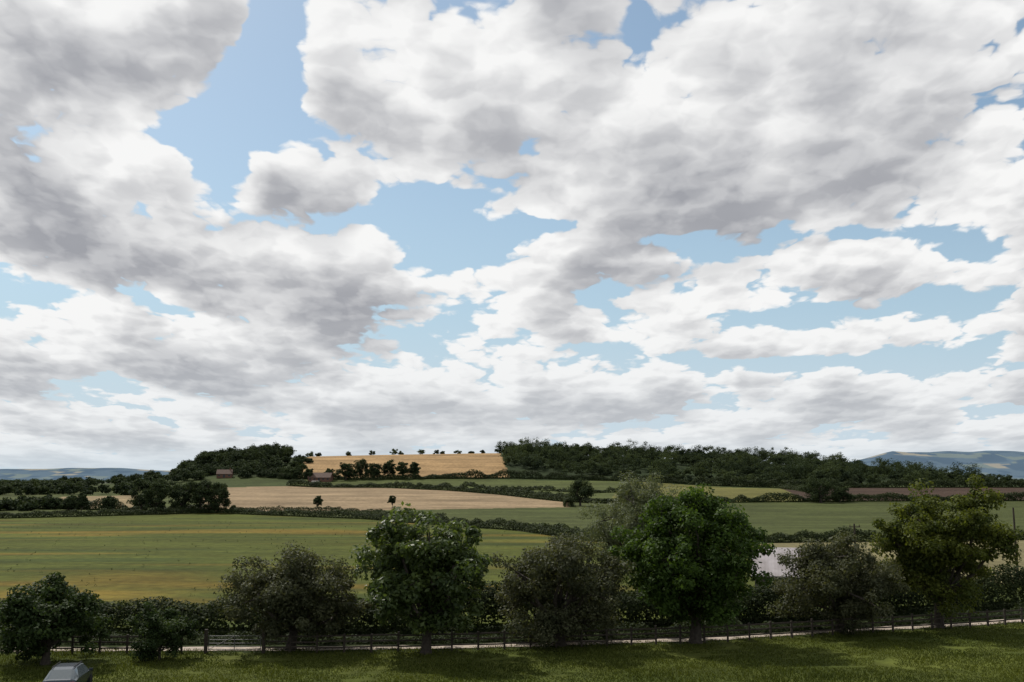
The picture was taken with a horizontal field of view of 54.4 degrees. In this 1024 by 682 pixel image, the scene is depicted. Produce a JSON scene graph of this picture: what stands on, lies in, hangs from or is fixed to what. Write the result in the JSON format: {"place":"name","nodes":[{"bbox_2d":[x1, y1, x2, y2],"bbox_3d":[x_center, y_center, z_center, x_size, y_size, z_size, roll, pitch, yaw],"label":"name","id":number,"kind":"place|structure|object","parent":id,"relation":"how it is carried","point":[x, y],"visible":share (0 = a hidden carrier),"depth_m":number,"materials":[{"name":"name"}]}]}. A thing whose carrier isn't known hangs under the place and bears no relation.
{"place":"outdoors","nodes":[
{"label":"outdoors","id":0,"kind":"place"},
{"bbox_2d":[0,468,170,480],"bbox_3d":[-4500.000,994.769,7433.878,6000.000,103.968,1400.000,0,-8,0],"label":"distant hills","id":1,"kind":"structure","parent":0,"point":[57,473],"depth_m":7329.91,"materials":[{"name":"blue"}]},
{"bbox_2d":[0,453,1023,681],"bbox_3d":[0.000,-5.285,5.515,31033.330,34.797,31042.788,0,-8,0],"label":"ground","id":2,"kind":"structure","parent":0,"point":[75,555],"depth_m":181.57,"materials":[{"name":"green plant"}]},
{"bbox_2d":[0,571,113,664],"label":"elder tree","id":3,"kind":"object","parent":2,"relation":"on","point":[38,628],"visible":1,"depth_m":61.64,"materials":[{"name":"green plant"}]},
{"bbox_2d":[59,497,75,509],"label":"tree","id":4,"kind":"object","parent":2,"relation":"on","point":[68,502],"visible":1,"depth_m":339.44,"materials":[{"name":"green plant"}]},
{"bbox_2d":[43,661,92,681],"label":"parked car","id":5,"kind":"object","parent":2,"relation":"on","point":[71,672],"visible":1,"depth_m":53.37,"materials":[{"name":"paint"}]},
{"bbox_2d":[74,492,89,510],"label":"tree","id":6,"kind":"object","parent":2,"relation":"on","point":[81,500],"visible":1,"depth_m":337.02,"materials":[{"name":"green plant"}]},
{"bbox_2d":[98,496,118,509],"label":"tree","id":7,"kind":"object","parent":2,"relation":"on","point":[108,502],"visible":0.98,"depth_m":334.45,"materials":[{"name":"green plant"}]},
{"bbox_2d":[16,496,216,511],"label":"field hedge","id":8,"kind":"object","parent":2,"relation":"on","point":[93,503],"visible":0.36,"depth_m":346.44,"materials":[{"name":"green plant"}]},
{"bbox_2d":[126,478,154,509],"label":"tree","id":9,"kind":"object","parent":2,"relation":"on","point":[135,501],"visible":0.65,"depth_m":332.67,"materials":[{"name":"green plant"}]},
{"bbox_2d":[142,477,169,509],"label":"tree","id":10,"kind":"object","parent":2,"relation":"on","point":[159,491],"visible":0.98,"depth_m":326.42,"materials":[{"name":"green plant"}]},
{"bbox_2d":[0,454,313,510],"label":"woodland","id":11,"kind":"object","parent":2,"relation":"on","point":[64,484],"visible":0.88,"depth_m":628.52,"materials":[{"name":"green plant"}]},
{"bbox_2d":[124,601,199,660],"bbox_3d":[-22.698,18.651,63.873,4.432,3.972,4.027,0,-8,0],"label":"laurel bush","id":12,"kind":"object","parent":2,"relation":"on","point":[166,627],"visible":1,"depth_m":63.55,"materials":[{"name":"green plant"}]},
{"bbox_2d":[167,483,193,512],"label":"tree","id":13,"kind":"object","parent":2,"relation":"on","point":[180,495],"visible":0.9,"depth_m":330.52,"materials":[{"name":"green plant"}]},
{"bbox_2d":[186,479,213,508],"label":"tree","id":14,"kind":"object","parent":2,"relation":"on","point":[200,488],"visible":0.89,"depth_m":329.09,"materials":[{"name":"green plant"}]},
{"bbox_2d":[204,481,231,512],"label":"tree","id":15,"kind":"object","parent":2,"relation":"on","point":[221,496],"visible":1,"depth_m":327.45,"materials":[{"name":"green plant"}]},
{"bbox_2d":[216,468,232,477],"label":"farmhouse","id":16,"kind":"object","parent":2,"relation":"on","point":[222,473],"visible":0.98,"depth_m":686.91,"materials":[{"name":"brick"}]},
{"bbox_2d":[204,629,265,653],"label":"field gate","id":17,"kind":"structure","parent":2,"relation":"on","point":[206,646],"depth_m":66.33,"materials":[{"name":"wood"}]},
{"bbox_2d":[176,442,296,468],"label":"woodland","id":18,"kind":"object","parent":2,"relation":"on","point":[252,452],"visible":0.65,"depth_m":772.76,"materials":[{"name":"green plant"}]},
{"bbox_2d":[4,520,504,600],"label":"field weeds","id":19,"kind":"object","parent":2,"relation":"on","point":[178,560],"visible":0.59,"depth_m":158.96,"materials":[{"name":"green plant"}]},
{"bbox_2d":[288,468,301,479],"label":"hillside tree","id":20,"kind":"object","parent":2,"relation":"on","point":[295,473],"visible":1,"depth_m":667.99,"materials":[{"name":"green plant"}]},
{"bbox_2d":[213,540,378,650],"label":"hawthorn tree","id":21,"kind":"object","parent":2,"relation":"on","point":[293,588],"visible":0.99,"depth_m":66.37,"materials":[{"name":"green plant"}]},
{"bbox_2d":[303,468,312,479],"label":"hillside tree","id":22,"kind":"object","parent":2,"relation":"on","point":[307,473],"visible":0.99,"depth_m":664.36,"materials":[{"name":"green plant"}]},
{"bbox_2d":[313,495,323,506],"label":"young tree","id":23,"kind":"object","parent":2,"relation":"on","point":[318,500],"visible":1,"depth_m":346.94,"materials":[{"name":"green plant"}]},
{"bbox_2d":[308,475,332,481],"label":"walls","id":24,"kind":"structure","parent":2,"relation":"on","point":[325,479],"depth_m":661.81,"materials":[{"name":"brick"}]},
{"bbox_2d":[307,473,333,477],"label":"roof","id":25,"kind":"structure","parent":24,"relation":"on","point":[321,475],"depth_m":663.18,"materials":[{"name":"tile"}]},
{"bbox_2d":[202,505,445,516],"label":"field hedge","id":26,"kind":"object","parent":2,"relation":"on","point":[356,510],"visible":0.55,"depth_m":335.83,"materials":[{"name":"green plant"}]},
{"bbox_2d":[323,468,335,476],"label":"hillside tree","id":27,"kind":"object","parent":2,"relation":"on","point":[328,470],"visible":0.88,"depth_m":669.86,"materials":[{"name":"green plant"}]},
{"bbox_2d":[335,462,354,479],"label":"hillside tree","id":28,"kind":"object","parent":2,"relation":"on","point":[349,469],"visible":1,"depth_m":670.70,"materials":[{"name":"green plant"}]},
{"bbox_2d":[353,459,368,473],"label":"hillside tree","id":29,"kind":"object","parent":2,"relation":"on","point":[361,466],"visible":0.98,"depth_m":676.80,"materials":[{"name":"green plant"}]},
{"bbox_2d":[364,463,382,476],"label":"hillside tree","id":30,"kind":"object","parent":2,"relation":"on","point":[374,469],"visible":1,"depth_m":671.94,"materials":[{"name":"green plant"}]},
{"bbox_2d":[381,459,395,474],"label":"hillside tree","id":31,"kind":"object","parent":2,"relation":"on","point":[389,465],"visible":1,"depth_m":675.55,"materials":[{"name":"green plant"}]},
{"bbox_2d":[387,495,395,506],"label":"young tree","id":32,"kind":"object","parent":2,"relation":"on","point":[391,500],"visible":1,"depth_m":360.90,"materials":[{"name":"green plant"}]},
{"bbox_2d":[305,448,485,456],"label":"skyline tree row","id":33,"kind":"object","parent":2,"relation":"on","point":[347,453],"visible":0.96,"depth_m":882.05,"materials":[{"name":"green plant"}]},
{"bbox_2d":[396,461,409,474],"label":"hillside tree","id":34,"kind":"object","parent":2,"relation":"on","point":[402,470],"visible":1,"depth_m":670.97,"materials":[{"name":"green plant"}]},
{"bbox_2d":[407,462,420,473],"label":"hillside tree","id":35,"kind":"object","parent":2,"relation":"on","point":[414,467],"visible":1,"depth_m":672.81,"materials":[{"name":"green plant"}]},
{"bbox_2d":[349,501,492,654],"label":"chestnut tree","id":36,"kind":"object","parent":2,"relation":"on","point":[425,566],"visible":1,"depth_m":65.17,"materials":[{"name":"green plant"}]},
{"bbox_2d":[286,479,573,506],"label":"field hedge","id":37,"kind":"object","parent":2,"relation":"on","point":[547,495],"visible":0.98,"depth_m":521.04,"materials":[{"name":"green plant"}]},
{"bbox_2d":[0,563,1023,635],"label":"hedge","id":38,"kind":"object","parent":2,"relation":"on","point":[629,605],"visible":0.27,"depth_m":77.26,"materials":[{"name":"green plant"}]},
{"bbox_2d":[0,507,1023,542],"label":"field hedge","id":39,"kind":"object","parent":2,"relation":"on","point":[536,528],"visible":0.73,"depth_m":269.08,"materials":[{"name":"green plant"}]},
{"bbox_2d":[0,470,1023,482],"bbox_3d":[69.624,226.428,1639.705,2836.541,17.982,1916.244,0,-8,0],"label":"woodland","id":40,"kind":"object","parent":2,"relation":"on","point":[1008,477],"visible":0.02,"depth_m":931.75,"materials":[{"name":"green plant"}]},
{"bbox_2d":[2,608,1023,653],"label":"post and rail fence","id":41,"kind":"object","parent":2,"relation":"on","point":[631,639],"visible":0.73,"depth_m":69.18,"materials":[{"name":"brown wood"}]},
{"bbox_2d":[5,600,1023,644],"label":"verge weeds","id":42,"kind":"object","parent":2,"relation":"on","point":[242,636],"visible":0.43,"depth_m":71.94,"materials":[{"name":"green plant"}]},
{"bbox_2d":[277,468,779,487],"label":"field hedge","id":43,"kind":"object","parent":2,"relation":"on","point":[550,475],"visible":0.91,"depth_m":670.57,"materials":[{"name":"green plant"}]},
{"bbox_2d":[463,481,632,492],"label":"field hedge","id":44,"kind":"object","parent":2,"relation":"on","point":[483,486],"visible":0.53,"depth_m":529.59,"materials":[{"name":"green plant"}]},
{"bbox_2d":[489,531,635,648],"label":"hawthorn tree","id":45,"kind":"object","parent":2,"relation":"on","point":[536,574],"visible":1,"depth_m":67.99,"materials":[{"name":"green plant"}]},
{"bbox_2d":[566,478,595,505],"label":"oak tree","id":46,"kind":"object","parent":2,"relation":"on","point":[582,488],"visible":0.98,"depth_m":378.27,"materials":[{"name":"green plant"}]},
{"bbox_2d":[574,470,686,593],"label":"willow tree","id":47,"kind":"object","parent":2,"relation":"on","point":[637,498],"visible":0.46,"depth_m":101.08,"materials":[{"name":"green plant"}]},
{"bbox_2d":[607,482,776,643],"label":"ash tree","id":48,"kind":"object","parent":2,"relation":"on","point":[674,565],"visible":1,"depth_m":69.08,"materials":[{"name":"green plant"}]},
{"bbox_2d":[495,437,1006,483],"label":"woodland","id":49,"kind":"object","parent":2,"relation":"on","point":[727,464],"visible":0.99,"depth_m":722.81,"materials":[{"name":"green plant"}]},
{"bbox_2d":[751,547,803,591],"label":"barn","id":50,"kind":"structure","parent":2,"relation":"on","point":[771,564],"depth_m":103.67,"materials":[{"name":"grey metal"}]},
{"bbox_2d":[777,483,807,491],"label":"field hedge","id":51,"kind":"object","parent":2,"relation":"on","point":[789,486],"visible":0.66,"depth_m":560.18,"materials":[{"name":"green plant"}]},
{"bbox_2d":[572,491,1023,503],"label":"field hedge","id":52,"kind":"object","parent":2,"relation":"on","point":[857,497],"visible":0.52,"depth_m":408.66,"materials":[{"name":"green plant"}]},
{"bbox_2d":[799,475,838,502],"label":"oak tree","id":53,"kind":"object","parent":2,"relation":"on","point":[820,489],"visible":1,"depth_m":401.55,"materials":[{"name":"green plant"}]},
{"bbox_2d":[766,529,909,634],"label":"hawthorn tree","id":54,"kind":"object","parent":2,"relation":"on","point":[827,570],"visible":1,"depth_m":74.11,"materials":[{"name":"green plant"}]},
{"bbox_2d":[830,486,852,501],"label":"oak tree","id":55,"kind":"object","parent":2,"relation":"on","point":[842,492],"visible":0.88,"depth_m":405.67,"materials":[{"name":"green plant"}]},
{"bbox_2d":[849,524,859,555],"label":"utility pole","id":56,"kind":"object","parent":2,"relation":"on","point":[853,526],"visible":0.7,"depth_m":117.91,"materials":[{"name":"brown wood"}]},
{"bbox_2d":[779,478,1023,487],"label":"field hedge","id":57,"kind":"object","parent":2,"relation":"on","point":[939,484],"visible":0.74,"depth_m":609.17,"materials":[{"name":"green plant"}]},
{"bbox_2d":[868,474,1023,627],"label":"maple tree","id":58,"kind":"object","parent":2,"relation":"on","point":[933,553],"visible":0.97,"depth_m":76.66,"materials":[{"name":"green plant"}]},
{"bbox_2d":[1012,508,1018,572],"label":"utility pole","id":59,"kind":"object","parent":2,"relation":"on","point":[1014,527],"visible":0.49,"depth_m":118.06,"materials":[{"name":"brown wood"}]},
{"bbox_2d":[0,620,1023,681],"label":"grass","id":60,"kind":"structure","parent":0,"point":[597,648],"depth_m":62.57,"materials":[{"name":"green plant"}]},
{"bbox_2d":[0,0,1023,470],"label":"sky","id":61,"kind":"structure","parent":0,"point":[326,227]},
{"bbox_2d":[15,619,1023,651],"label":"track","id":62,"kind":"structure","parent":0,"point":[623,641],"depth_m":70.07,"materials":[{"name":"grey gravel"}]},
{"bbox_2d":[851,451,1023,479],"bbox_3d":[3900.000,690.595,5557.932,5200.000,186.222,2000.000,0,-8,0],"label":"distant hills","id":63,"kind":"structure","parent":0,"point":[1005,463],"depth_m":5538.96,"materials":[{"name":"blue"}]}
]}

